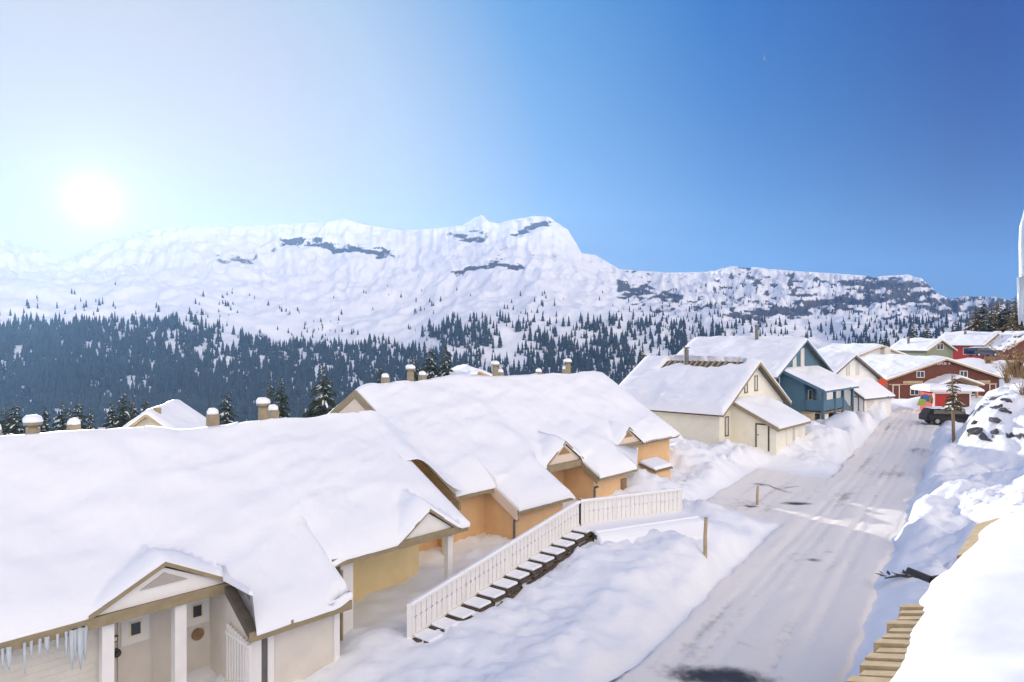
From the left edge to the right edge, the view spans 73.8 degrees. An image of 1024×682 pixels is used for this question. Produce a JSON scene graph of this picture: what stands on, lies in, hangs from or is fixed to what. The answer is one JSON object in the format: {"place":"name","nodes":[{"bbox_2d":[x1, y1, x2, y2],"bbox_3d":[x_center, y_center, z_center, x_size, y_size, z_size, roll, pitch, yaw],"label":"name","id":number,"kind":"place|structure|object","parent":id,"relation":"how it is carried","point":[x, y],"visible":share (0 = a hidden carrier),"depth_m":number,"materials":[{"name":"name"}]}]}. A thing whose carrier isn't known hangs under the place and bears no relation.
{"place":"outdoors","nodes":[
{"label":"outdoors","id":0,"kind":"place"},
{"bbox_2d":[0,215,1017,433],"bbox_3d":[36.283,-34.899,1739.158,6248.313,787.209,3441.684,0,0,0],"label":"mountain terrain","id":1,"kind":"structure","parent":0,"point":[309,271],"depth_m":1674.92,"materials":[{"name":"white snow"}]},
{"bbox_2d":[0,278,1006,433],"bbox_3d":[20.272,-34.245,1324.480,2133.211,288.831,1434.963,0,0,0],"label":"valley forest","id":2,"kind":"object","parent":1,"relation":"on","point":[241,396],"visible":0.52,"depth_m":1047.87,"materials":[{"name":"green plant"}]},
{"bbox_2d":[0,0,1023,300],"label":"sky","id":3,"kind":"structure","parent":0,"point":[872,138],"materials":[{"name":"blue"}]},
{"bbox_2d":[170,358,1023,681],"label":"snow ground","id":4,"kind":"structure","parent":0,"point":[598,612],"depth_m":22.58,"materials":[{"name":"white snow"}]},
{"bbox_2d":[0,403,14,435],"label":"spruce tree","id":5,"kind":"object","parent":4,"relation":"on","point":[4,430],"visible":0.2,"depth_m":61.87,"materials":[{"name":"green plant"}]},
{"bbox_2d":[3,399,25,434],"bbox_3d":[-42.029,9.937,57.945,4.672,10.093,5.309,0,0,32],"label":"spruce tree","id":6,"kind":"object","parent":4,"relation":"on","point":[15,423],"visible":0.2,"depth_m":57.83,"materials":[{"name":"green plant"}]},
{"bbox_2d":[40,403,54,432],"bbox_3d":[-41.172,10.226,59.950,3.838,9.513,4.042,0,0,-28],"label":"spruce tree","id":7,"kind":"object","parent":4,"relation":"on","point":[43,427],"visible":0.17,"depth_m":59.95,"materials":[{"name":"green plant"}]},
{"bbox_2d":[52,401,66,430],"bbox_3d":[-42.148,10.905,63.948,4.554,10.762,4.646,0,0,41],"label":"spruce tree","id":8,"kind":"object","parent":4,"relation":"on","point":[62,421],"visible":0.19,"depth_m":63.86,"materials":[{"name":"green plant"}]},
{"bbox_2d":[60,404,73,430],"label":"spruce tree","id":9,"kind":"object","parent":4,"relation":"on","point":[64,426],"visible":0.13,"depth_m":59.82,"materials":[{"name":"green plant"}]},
{"bbox_2d":[72,396,87,429],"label":"spruce tree","id":10,"kind":"object","parent":4,"relation":"on","point":[79,415],"visible":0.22,"depth_m":65.90,"materials":[{"name":"green plant"}]},
{"bbox_2d":[84,409,97,429],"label":"spruce tree","id":11,"kind":"object","parent":4,"relation":"on","point":[90,419],"visible":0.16,"depth_m":57.91,"materials":[{"name":"green plant"}]},
{"bbox_2d":[102,399,120,428],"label":"spruce tree","id":12,"kind":"object","parent":4,"relation":"on","point":[109,418],"visible":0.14,"depth_m":65.74,"materials":[{"name":"green plant"}]},
{"bbox_2d":[108,394,133,428],"bbox_3d":[-36.350,10.505,64.031,5.683,11.892,5.445,0,0,-30],"label":"spruce tree","id":13,"kind":"object","parent":4,"relation":"on","point":[122,420],"visible":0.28,"depth_m":63.82,"materials":[{"name":"green plant"}]},
{"bbox_2d":[128,398,139,418],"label":"spruce tree","id":14,"kind":"object","parent":4,"relation":"on","point":[135,412],"visible":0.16,"depth_m":65.93,"materials":[{"name":"green plant"}]},
{"bbox_2d":[121,399,205,428],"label":"gabled house","id":15,"kind":"structure","parent":4,"relation":"on","point":[177,413],"depth_m":41.87,"materials":[{"name":"white wood"}]},
{"bbox_2d":[0,422,352,681],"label":"terraced house","id":16,"kind":"structure","parent":4,"relation":"on","point":[147,553],"depth_m":16.38,"materials":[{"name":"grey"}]},
{"bbox_2d":[0,648,4,669],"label":"icicle","id":17,"kind":"object","parent":16,"relation":"hanging from","point":[2,650],"visible":1,"depth_m":13.04,"materials":[{"name":"white"}]},
{"bbox_2d":[5,645,11,670],"bbox_3d":[-9.678,6.115,13.127,0.105,0.470,0.105,0,0,-23],"label":"icicle","id":18,"kind":"object","parent":16,"relation":"hanging from","point":[8,649],"visible":1,"depth_m":13.10,"materials":[{"name":"white ice"}]},
{"bbox_2d":[23,642,26,672],"bbox_3d":[-9.507,6.190,13.309,0.061,0.620,0.061,0,0,23],"label":"icicle","id":19,"kind":"object","parent":16,"relation":"hanging from","point":[24,652],"visible":1,"depth_m":13.29,"materials":[{"name":"white"}]},
{"bbox_2d":[29,640,32,656],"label":"icicle","id":20,"kind":"object","parent":16,"relation":"hanging from","point":[31,646],"visible":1,"depth_m":13.37,"materials":[{"name":"white"}]},
{"bbox_2d":[22,414,42,433],"bbox_3d":[-12.521,2.475,17.834,0.457,1.100,0.450,0,0,0],"label":"chimney","id":21,"kind":"object","parent":16,"relation":"on","point":[32,422],"visible":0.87,"depth_m":17.70,"materials":[{"name":"white"}]},
{"bbox_2d":[38,638,41,659],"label":"icicle","id":22,"kind":"object","parent":16,"relation":"hanging from","point":[39,644],"visible":1,"depth_m":13.48,"materials":[{"name":"white"}]},
{"bbox_2d":[44,635,49,652],"bbox_3d":[-9.255,6.040,13.580,0.105,0.321,0.105,0,0,-23],"label":"icicle","id":23,"kind":"object","parent":16,"relation":"hanging from","point":[46,641],"visible":1,"depth_m":13.55,"materials":[{"name":"white"}]},
{"bbox_2d":[56,633,58,650],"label":"icicle","id":24,"kind":"object","parent":16,"relation":"hanging from","point":[57,640],"visible":1,"depth_m":13.70,"materials":[{"name":"white"}]},
{"bbox_2d":[64,631,67,659],"bbox_3d":[-9.030,6.165,13.821,0.061,0.570,0.061,0,0,23],"label":"icicle","id":25,"kind":"object","parent":16,"relation":"hanging from","point":[66,638],"visible":1,"depth_m":13.80,"materials":[{"name":"white"}]},
{"bbox_2d":[68,629,73,669],"bbox_3d":[-8.961,6.290,13.894,0.116,0.820,0.116,0,0,-22],"label":"icicle","id":26,"kind":"object","parent":16,"relation":"hanging from","point":[71,641],"visible":1,"depth_m":13.86,"materials":[{"name":"white"}]},
{"bbox_2d":[67,418,80,430],"bbox_3d":[-13.084,2.983,20.382,0.336,1.373,0.345,0,0,38],"label":"chimney","id":27,"kind":"object","parent":16,"relation":"on","point":[73,423],"visible":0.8,"depth_m":20.27,"materials":[{"name":"white"}]},
{"bbox_2d":[72,628,76,661],"bbox_3d":[-8.927,6.215,13.931,0.105,0.670,0.105,0,0,-23],"label":"icicle","id":28,"kind":"object","parent":16,"relation":"hanging from","point":[75,640],"visible":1,"depth_m":13.91,"materials":[{"name":"white"}]},
{"bbox_2d":[76,626,84,669],"bbox_3d":[-8.859,6.315,14.004,0.161,0.870,0.161,0,0,22],"label":"icicle","id":29,"kind":"object","parent":16,"relation":"hanging from","point":[80,639],"visible":1,"depth_m":13.96,"materials":[{"name":"white"}]},
{"bbox_2d":[82,625,87,660],"bbox_3d":[-8.805,6.240,14.063,0.116,0.720,0.116,0,0,-22],"label":"icicle","id":30,"kind":"object","parent":16,"relation":"hanging from","point":[85,639],"visible":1,"depth_m":14.04,"materials":[{"name":"white"}]},
{"bbox_2d":[117,613,151,681],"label":"door","id":31,"kind":"structure","parent":16,"relation":"in","point":[134,664],"depth_m":15.85,"materials":[{"name":"beige wood"}]},
{"bbox_2d":[121,614,148,646],"bbox_3d":[-8.734,6.690,15.829,0.055,0.620,0.600,0,0,43],"label":"window","id":32,"kind":"structure","parent":16,"relation":"in","point":[134,630],"depth_m":15.80,"materials":[{"name":"white paint"}]},
{"bbox_2d":[187,598,208,626],"bbox_3d":[-7.779,6.690,16.852,0.055,0.620,0.600,0,0,43],"label":"window","id":33,"kind":"structure","parent":16,"relation":"in","point":[197,611],"depth_m":16.85,"materials":[{"name":"white paint"}]},
{"bbox_2d":[187,597,209,673],"bbox_3d":[-7.814,7.385,16.885,0.040,2.130,0.720,0,0,43],"label":"door","id":34,"kind":"structure","parent":16,"relation":"in","point":[198,652],"depth_m":16.92,"materials":[{"name":"beige wood"}]},
{"bbox_2d":[206,408,218,425],"bbox_3d":[-9.347,2.565,21.311,0.336,0.950,0.345,0,0,38],"label":"chimney","id":35,"kind":"object","parent":16,"relation":"on","point":[212,416],"visible":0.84,"depth_m":21.20,"materials":[{"name":"white"}]},
{"bbox_2d":[218,389,238,424],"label":"spruce tree","id":36,"kind":"object","parent":4,"relation":"on","point":[228,419],"visible":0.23,"depth_m":65.81,"materials":[{"name":"green plant"}]},
{"bbox_2d":[266,377,281,417],"bbox_3d":[-21.937,9.102,61.913,4.359,11.627,4.139,0,0,-28],"label":"spruce tree","id":37,"kind":"object","parent":4,"relation":"on","point":[270,392],"visible":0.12,"depth_m":61.99,"materials":[{"name":"green plant"}]},
{"bbox_2d":[272,377,292,417],"bbox_3d":[-21.598,8.996,63.895,4.509,11.838,4.420,0,0,-12],"label":"spruce tree","id":38,"kind":"object","parent":4,"relation":"on","point":[283,413],"visible":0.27,"depth_m":63.86,"materials":[{"name":"green plant"}]},
{"bbox_2d":[302,364,336,417],"bbox_3d":[-16.648,8.124,59.934,5.940,12.973,6.200,0,0,24],"label":"spruce tree","id":39,"kind":"object","parent":4,"relation":"on","point":[322,402],"visible":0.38,"depth_m":59.66,"materials":[{"name":"green plant"}]},
{"bbox_2d":[239,408,469,639],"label":"terraced house","id":40,"kind":"structure","parent":4,"relation":"on","point":[380,510],"depth_m":21.10,"materials":[{"name":"white paint"}]},
{"bbox_2d":[256,397,270,419],"bbox_3d":[-8.173,2.431,22.423,0.457,1.158,0.450,0,0,0],"label":"chimney","id":41,"kind":"object","parent":40,"relation":"on","point":[263,403],"visible":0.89,"depth_m":22.29,"materials":[{"name":"white"}]},
{"bbox_2d":[268,404,278,418],"bbox_3d":[-8.164,2.678,23.313,0.336,1.025,0.345,0,0,38],"label":"chimney","id":42,"kind":"object","parent":40,"relation":"on","point":[273,411],"visible":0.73,"depth_m":23.19,"materials":[{"name":"white"}]},
{"bbox_2d":[377,361,382,383],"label":"spruce tree","id":43,"kind":"object","parent":4,"relation":"on","point":[379,377],"visible":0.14,"depth_m":84.95,"materials":[{"name":"green plant"}]},
{"bbox_2d":[412,354,420,380],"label":"spruce tree","id":44,"kind":"object","parent":4,"relation":"on","point":[415,373],"visible":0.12,"depth_m":89.93,"materials":[{"name":"green plant"}]},
{"bbox_2d":[419,347,440,378],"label":"spruce tree","id":45,"kind":"object","parent":4,"relation":"on","point":[432,371],"visible":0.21,"depth_m":77.75,"materials":[{"name":"green plant"}]},
{"bbox_2d":[436,347,452,376],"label":"spruce tree","id":46,"kind":"object","parent":4,"relation":"on","point":[445,365],"visible":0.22,"depth_m":77.88,"materials":[{"name":"green plant"}]},
{"bbox_2d":[328,375,574,554],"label":"terraced house","id":47,"kind":"structure","parent":4,"relation":"on","point":[481,453],"depth_m":27.83,"materials":[{"name":"white wood"}]},
{"bbox_2d":[381,373,389,383],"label":"chimney","id":48,"kind":"object","parent":47,"relation":"on","point":[385,377],"visible":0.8,"depth_m":31.24,"materials":[{"name":"white"}]},
{"bbox_2d":[406,364,414,380],"bbox_3d":[-4.723,1.750,31.783,0.457,1.320,0.450,0,0,0],"label":"chimney","id":49,"kind":"object","parent":47,"relation":"on","point":[410,368],"visible":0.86,"depth_m":31.65,"materials":[{"name":"white"}]},
{"bbox_2d":[418,371,426,380],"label":"chimney","id":50,"kind":"object","parent":47,"relation":"on","point":[422,375],"visible":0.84,"depth_m":32.84,"materials":[{"name":"white"}]},
{"bbox_2d":[435,364,491,376],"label":"gabled house","id":51,"kind":"structure","parent":4,"relation":"on","point":[464,369],"depth_m":75.73,"materials":[{"name":"white wood"}]},
{"bbox_2d":[412,526,593,642],"bbox_3d":[0.232,7.504,21.352,0.750,1.492,8.741,0,0,37],"label":"outdoor stairs","id":52,"kind":"structure","parent":4,"relation":"on","point":[491,595],"depth_m":20.87,"materials":[{"name":"white wood"}]},
{"bbox_2d":[407,487,682,637],"bbox_3d":[1.527,7.020,23.203,13.373,2.360,1.576,0,0,-44],"label":"stair railing","id":53,"kind":"object","parent":52,"relation":"on","point":[427,618],"visible":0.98,"depth_m":22.32,"materials":[{"name":"white paint"}]},
{"bbox_2d":[452,373,637,498],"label":"terraced house","id":54,"kind":"structure","parent":4,"relation":"on","point":[578,454],"depth_m":32.93,"materials":[{"name":"white wood"}]},
{"bbox_2d":[491,361,499,375],"bbox_3d":[-0.878,1.721,35.906,0.457,1.378,0.450,0,0,0],"label":"chimney","id":55,"kind":"object","parent":54,"relation":"on","point":[494,364],"visible":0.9,"depth_m":35.76,"materials":[{"name":"white"}]},
{"bbox_2d":[621,478,626,489],"bbox_3d":[5.482,7.175,33.481,0.050,0.850,0.450,0,0,43],"label":"door","id":56,"kind":"structure","parent":54,"relation":"in","point":[623,481],"depth_m":33.42,"materials":[{"name":"brown wood"}]},
{"bbox_2d":[540,371,679,466],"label":"terraced house","id":57,"kind":"structure","parent":4,"relation":"on","point":[617,413],"depth_m":37.97,"materials":[{"name":"white"}]},
{"bbox_2d":[564,358,571,373],"bbox_3d":[3.314,1.721,40.402,0.457,1.378,0.450,0,0,0],"label":"chimney","id":58,"kind":"object","parent":57,"relation":"on","point":[567,361],"visible":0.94,"depth_m":40.27,"materials":[{"name":"white"}]},
{"bbox_2d":[581,510,709,544],"bbox_3d":[5.045,7.076,25.354,4.812,0.712,1.803,0,0,-27],"label":"landing","id":59,"kind":"object","parent":4,"relation":"on","point":[682,522],"visible":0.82,"depth_m":25.28,"materials":[{"name":"white wood"}]},
{"bbox_2d":[638,457,672,478],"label":"shed","id":60,"kind":"structure","parent":4,"relation":"on","point":[659,467],"depth_m":35.27,"materials":[{"name":"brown wood"}]},
{"bbox_2d":[703,517,707,557],"bbox_3d":[6.730,6.953,23.750,0.153,1.631,0.136,0,0,0],"label":"marker stake","id":61,"kind":"object","parent":4,"relation":"on","point":[705,537],"visible":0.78,"depth_m":23.70,"materials":[{"name":"brown wood"}]},
{"bbox_2d":[756,486,758,504],"bbox_3d":[12.229,7.895,34.000,0.153,1.370,0.136,0,0,0],"label":"marker stake","id":62,"kind":"object","parent":4,"relation":"on","point":[757,496],"visible":0.78,"depth_m":33.95,"materials":[{"name":"brown wood"}]},
{"bbox_2d":[676,336,858,419],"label":"gabled house","id":63,"kind":"structure","parent":4,"relation":"on","point":[804,375],"depth_m":62.01,"materials":[{"name":"white"}]},
{"bbox_2d":[754,325,758,339],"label":"chimney flue","id":64,"kind":"object","parent":63,"relation":"on","point":[756,332],"visible":0.87,"depth_m":65.47,"materials":[{"name":"grey metal"}]},
{"bbox_2d":[801,348,804,365],"bbox_3d":[26.941,1.500,63.298,0.090,1.640,0.790,0,0,43],"label":"window","id":65,"kind":"structure","parent":63,"relation":"in","point":[802,350],"depth_m":63.35,"materials":[{"name":"white paint"}]},
{"bbox_2d":[800,411,815,420],"bbox_3d":[24.512,6.757,56.500,0.900,1.730,0.900,0,0,43],"label":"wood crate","id":66,"kind":"object","parent":4,"relation":"on","point":[810,415],"visible":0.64,"depth_m":56.23,"materials":[{"name":"wood"}]},
{"bbox_2d":[818,351,894,413],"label":"gabled house","id":67,"kind":"structure","parent":4,"relation":"on","point":[864,375],"depth_m":71.25,"materials":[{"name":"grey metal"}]},
{"bbox_2d":[854,396,858,411],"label":"door","id":68,"kind":"structure","parent":67,"relation":"in","point":[856,399],"depth_m":69.13,"materials":[{"name":"grey metal"}]},
{"bbox_2d":[876,378,886,385],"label":"round sign","id":69,"kind":"object","parent":67,"relation":"attached to","point":[882,381],"visible":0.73,"depth_m":74.38,"materials":[{"name":"orange paint"}]},
{"bbox_2d":[818,343,907,356],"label":"gabled house","id":70,"kind":"structure","parent":4,"relation":"on","point":[862,349],"depth_m":107.64,"materials":[{"name":"white wood"}]},
{"bbox_2d":[875,570,915,578],"bbox_3d":[12.925,7.805,22.826,1.536,0.212,0.684,0,0,0],"label":"fallen branch","id":71,"kind":"object","parent":4,"relation":"on","point":[900,575],"visible":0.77,"depth_m":22.73,"materials":[{"name":"grey"}]},
{"bbox_2d":[908,323,917,337],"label":"spruce tree","id":72,"kind":"object","parent":4,"relation":"on","point":[912,335],"visible":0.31,"depth_m":159.81,"materials":[{"name":"green plant"}]},
{"bbox_2d":[916,398,925,404],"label":"plastic sledge","id":73,"kind":"object","parent":4,"relation":"on","point":[921,401],"visible":1,"depth_m":72.28,"materials":[{"name":"green"}]},
{"bbox_2d":[889,337,957,358],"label":"gabled house","id":74,"kind":"structure","parent":4,"relation":"on","point":[920,346],"depth_m":114.10,"materials":[{"name":"white wood"}]},
{"bbox_2d":[922,326,932,337],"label":"spruce tree","id":75,"kind":"object","parent":4,"relation":"on","point":[927,335],"visible":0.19,"depth_m":159.87,"materials":[{"name":"green plant"}]},
{"bbox_2d":[861,354,1003,398],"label":"red chalet","id":76,"kind":"object","parent":4,"relation":"on","point":[901,374],"visible":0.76,"depth_m":86.48,"materials":[{"name":"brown wood"}]},
{"bbox_2d":[892,385,899,398],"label":"door","id":77,"kind":"structure","parent":76,"relation":"in","point":[895,388],"depth_m":85.62,"materials":[{"name":"red paint"}]},
{"bbox_2d":[910,388,918,394],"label":"window","id":78,"kind":"structure","parent":76,"relation":"in","point":[912,392],"depth_m":85.93,"materials":[{"name":"white paint"}]},
{"bbox_2d":[916,371,924,377],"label":"window","id":79,"kind":"structure","parent":76,"relation":"in","point":[919,374],"depth_m":86.04,"materials":[{"name":"white paint"}]},
{"bbox_2d":[846,512,1023,681],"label":"neighbour building","id":80,"kind":"structure","parent":4,"relation":"on","point":[963,621],"depth_m":9.92,"materials":[{"name":"white wood"}]},
{"bbox_2d":[910,383,984,410],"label":"kiosk","id":81,"kind":"object","parent":4,"relation":"on","point":[938,392],"visible":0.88,"depth_m":72.00,"materials":[{"name":"white paint"}]},
{"bbox_2d":[942,369,965,441],"bbox_3d":[29.756,4.474,46.047,1.414,5.157,1.419,0,0,0],"label":"young tree","id":82,"kind":"object","parent":4,"relation":"on","point":[954,403],"visible":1,"depth_m":45.92,"materials":[{"name":"green plant"}]},
{"bbox_2d":[937,331,1000,358],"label":"gabled house","id":83,"kind":"structure","parent":4,"relation":"on","point":[961,342],"depth_m":125.84,"materials":[{"name":"wood"}]},
{"bbox_2d":[963,303,984,330],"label":"spruce tree","id":84,"kind":"object","parent":4,"relation":"on","point":[972,328],"visible":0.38,"depth_m":149.79,"materials":[{"name":"green plant"}]},
{"bbox_2d":[966,427,982,434],"bbox_3d":[29.438,5.553,42.668,1.854,0.550,1.197,-15,-12,12],"label":"rock","id":85,"kind":"object","parent":4,"relation":"on","point":[975,430],"visible":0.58,"depth_m":42.44,"materials":[{"name":"grey stone"}]},
{"bbox_2d":[966,347,998,356],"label":"parked car","id":86,"kind":"object","parent":4,"relation":"on","point":[977,351],"visible":0.98,"depth_m":111.19,"materials":[{"name":"blue paint"}]},
{"bbox_2d":[971,300,994,331],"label":"spruce tree","id":87,"kind":"object","parent":4,"relation":"on","point":[983,312],"visible":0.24,"depth_m":149.67,"materials":[{"name":"green plant"}]},
{"bbox_2d":[978,432,992,441],"bbox_3d":[29.372,5.911,41.994,1.230,0.601,1.670,-13,14,-9],"label":"rock","id":88,"kind":"object","parent":4,"relation":"on","point":[982,436],"visible":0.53,"depth_m":41.89,"materials":[{"name":"stone"}]},
{"bbox_2d":[978,313,994,331],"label":"spruce tree","id":89,"kind":"object","parent":4,"relation":"on","point":[987,326],"visible":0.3,"depth_m":137.71,"materials":[{"name":"green plant"}]},
{"bbox_2d":[982,303,1004,331],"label":"spruce tree","id":90,"kind":"object","parent":4,"relation":"on","point":[995,326],"visible":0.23,"depth_m":144.65,"materials":[{"name":"green plant"}]},
{"bbox_2d":[988,417,1001,423],"bbox_3d":[30.052,4.900,42.051,1.622,0.618,1.028,5,7,-44],"label":"rock","id":91,"kind":"object","parent":4,"relation":"on","point":[995,420],"visible":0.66,"depth_m":41.68,"materials":[{"name":"stone"}]},
{"bbox_2d":[988,298,1010,326],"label":"spruce tree","id":92,"kind":"object","parent":4,"relation":"on","point":[997,308],"visible":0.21,"depth_m":149.89,"materials":[{"name":"green plant"}]},
{"bbox_2d":[983,331,1023,360],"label":"gabled house","id":93,"kind":"structure","parent":4,"relation":"on","point":[1008,338],"depth_m":120.08,"materials":[{"name":"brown wood"}]},
{"bbox_2d":[985,341,1023,377],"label":"shrub","id":94,"kind":"object","parent":4,"relation":"on","point":[1018,372],"visible":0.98,"depth_m":43.91,"materials":[{"name":"brown plant"}]},
{"bbox_2d":[997,299,1014,331],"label":"spruce tree","id":95,"kind":"object","parent":4,"relation":"on","point":[1002,319],"visible":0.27,"depth_m":144.95,"materials":[{"name":"green plant"}]},
{"bbox_2d":[992,360,1020,382],"bbox_3d":[31.858,1.945,44.106,2.106,1.557,1.640,0,0,-32],"label":"shrub","id":96,"kind":"object","parent":4,"relation":"on","point":[1006,378],"visible":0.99,"depth_m":43.88,"materials":[{"name":"brown plant"}]},
{"bbox_2d":[997,294,1023,331],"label":"spruce tree","id":97,"kind":"object","parent":4,"relation":"on","point":[1015,314],"visible":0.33,"depth_m":139.94,"materials":[{"name":"green plant"}]},
{"bbox_2d":[1004,317,1021,331],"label":"spruce tree","id":98,"kind":"object","parent":4,"relation":"on","point":[1011,327],"visible":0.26,"depth_m":131.90,"materials":[{"name":"green plant"}]},
{"bbox_2d":[1012,381,1023,394],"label":"grass tuft","id":99,"kind":"object","parent":4,"relation":"on","point":[1020,387],"visible":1,"depth_m":42.38,"materials":[{"name":"brown plant"}]},
{"bbox_2d":[619,355,810,454],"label":"gabled house","id":100,"kind":"structure","parent":0,"point":[713,399],"depth_m":48.09,"materials":[{"name":"white"}]},
{"bbox_2d":[683,347,689,364],"bbox_3d":[13.314,1.426,52.121,0.540,1.910,0.540,0,0,0],"label":"chimney flue","id":101,"kind":"object","parent":100,"relation":"on","point":[686,355],"visible":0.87,"depth_m":51.96,"materials":[{"name":"grey metal"}]},
{"bbox_2d":[725,416,728,436],"bbox_3d":[14.621,5.800,46.436,0.090,1.340,0.560,0,0,42],"label":"window","id":102,"kind":"structure","parent":100,"relation":"in","point":[727,417],"depth_m":46.43,"materials":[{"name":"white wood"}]},
{"bbox_2d":[754,375,757,390],"bbox_3d":[17.933,3.100,50.115,0.090,1.140,0.540,0,0,42],"label":"window","id":103,"kind":"structure","parent":100,"relation":"in","point":[756,376],"depth_m":50.05,"materials":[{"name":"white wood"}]},
{"bbox_2d":[755,423,768,450],"bbox_3d":[16.683,6.405,45.475,0.930,1.790,0.110,0,0,42],"label":"door","id":104,"kind":"structure","parent":100,"relation":"in","point":[761,430],"depth_m":45.46,"materials":[{"name":"white wood"}]},
{"bbox_2d":[609,407,938,681],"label":"road","id":105,"kind":"structure","parent":0,"point":[792,597],"depth_m":23.90,"materials":[{"name":"white snow"}]},
{"bbox_2d":[919,406,969,424],"bbox_3d":[40.310,6.845,63.000,4.500,1.619,1.830,0,0,6],"label":"parked car","id":106,"kind":"object","parent":105,"relation":"on","point":[936,415],"visible":0.78,"depth_m":62.31,"materials":[{"name":"black paint"}]},
{"bbox_3d":[4.350,-2.440,1.045,5.340,1.520,4.090,0,0,0],"label":"building eave","id":107,"kind":"object","parent":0,"visible":0},
{"bbox_2d":[1017,277,1023,324],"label":"icicle","id":108,"kind":"object","parent":107,"relation":"hanging from","point":[1020,291],"visible":1,"depth_m":2.99,"materials":[{"name":"white"}]},
{"bbox_2d":[1018,211,1023,325],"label":"icicle","id":109,"kind":"object","parent":107,"relation":"hanging from","point":[1021,250],"visible":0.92,"depth_m":3.00,"materials":[{"name":"white ice"}]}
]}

